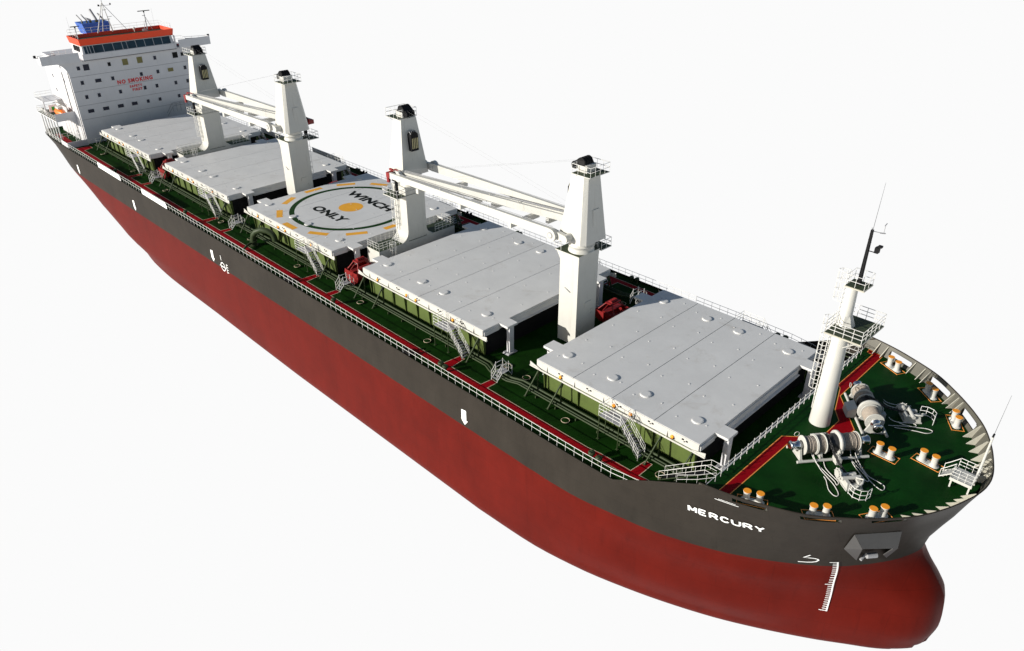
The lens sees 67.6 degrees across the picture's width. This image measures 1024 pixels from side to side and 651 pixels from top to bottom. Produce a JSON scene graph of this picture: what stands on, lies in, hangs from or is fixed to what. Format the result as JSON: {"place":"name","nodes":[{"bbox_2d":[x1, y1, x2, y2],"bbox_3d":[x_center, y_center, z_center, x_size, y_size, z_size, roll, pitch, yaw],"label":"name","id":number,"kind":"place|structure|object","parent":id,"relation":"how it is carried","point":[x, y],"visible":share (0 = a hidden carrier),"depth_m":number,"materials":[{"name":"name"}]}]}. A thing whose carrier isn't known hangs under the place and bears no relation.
{"place":"outdoors","nodes":[
{"label":"outdoors","id":0,"kind":"place"},
{"bbox_2d":[0,0,1023,650],"label":"sky","id":1,"kind":"structure","parent":0,"point":[168,482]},
{"bbox_2d":[33,1,1011,648],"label":"cargo ship","id":2,"kind":"object","parent":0,"point":[659,443],"visible":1,"depth_m":78.46,"materials":[{"name":"paint"}]},
{"bbox_2d":[53,102,67,113],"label":"lifeboat","id":3,"kind":"object","parent":2,"relation":"on","point":[58,109],"visible":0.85,"depth_m":148.33,"materials":[{"name":"orange paint"}]},
{"bbox_2d":[158,158,174,178],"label":"cargo grab","id":4,"kind":"object","parent":2,"relation":"on","point":[161,169],"visible":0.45,"depth_m":130.88,"materials":[{"name":"red paint"}]},
{"bbox_2d":[345,256,370,283],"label":"cargo grab","id":5,"kind":"object","parent":2,"relation":"on","point":[353,271],"visible":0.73,"depth_m":96.36,"materials":[{"name":"red paint"}]},
{"bbox_2d":[595,297,629,321],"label":"cargo grab","id":6,"kind":"object","parent":2,"relation":"on","point":[609,309],"visible":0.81,"depth_m":88.11,"materials":[{"name":"red paint"}]},
{"bbox_2d":[811,453,838,484],"bbox_3d":[25.120,11.261,60.944,0.930,0.597,3.731,-5,30,-9],"label":"mooring rope","id":7,"kind":"object","parent":2,"relation":"on","point":[828,471],"visible":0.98,"depth_m":60.64,"materials":[{"name":"white fabric"}]},
{"bbox_2d":[813,455,838,496],"bbox_3d":[24.726,11.743,60.106,0.701,0.601,4.332,-1,30,-1],"label":"mooring rope","id":8,"kind":"object","parent":2,"relation":"on","point":[826,480],"visible":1,"depth_m":59.83,"materials":[{"name":"white fabric"}]},
{"bbox_2d":[850,450,868,481],"bbox_3d":[27.740,11.114,61.195,0.520,0.596,3.522,-1,30,-2],"label":"mooring rope","id":9,"kind":"object","parent":2,"relation":"on","point":[860,467],"visible":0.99,"depth_m":61.12,"materials":[{"name":"grey fabric"}]},
{"bbox_2d":[852,452,884,490],"bbox_3d":[28.115,11.523,60.479,0.741,0.601,3.992,-9,31,-15],"label":"mooring rope","id":10,"kind":"object","parent":2,"relation":"on","point":[867,475],"visible":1,"depth_m":60.29,"materials":[{"name":"grey fabric"}]},
{"bbox_2d":[888,417,916,426],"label":"mooring rope","id":11,"kind":"object","parent":2,"relation":"on","point":[901,422],"visible":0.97,"depth_m":66.09,"materials":[{"name":"grey fabric"}]},
{"bbox_2d":[894,422,932,433],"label":"mooring rope","id":12,"kind":"object","parent":2,"relation":"on","point":[914,427],"visible":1,"depth_m":65.60,"materials":[{"name":"white fabric"}]}
]}

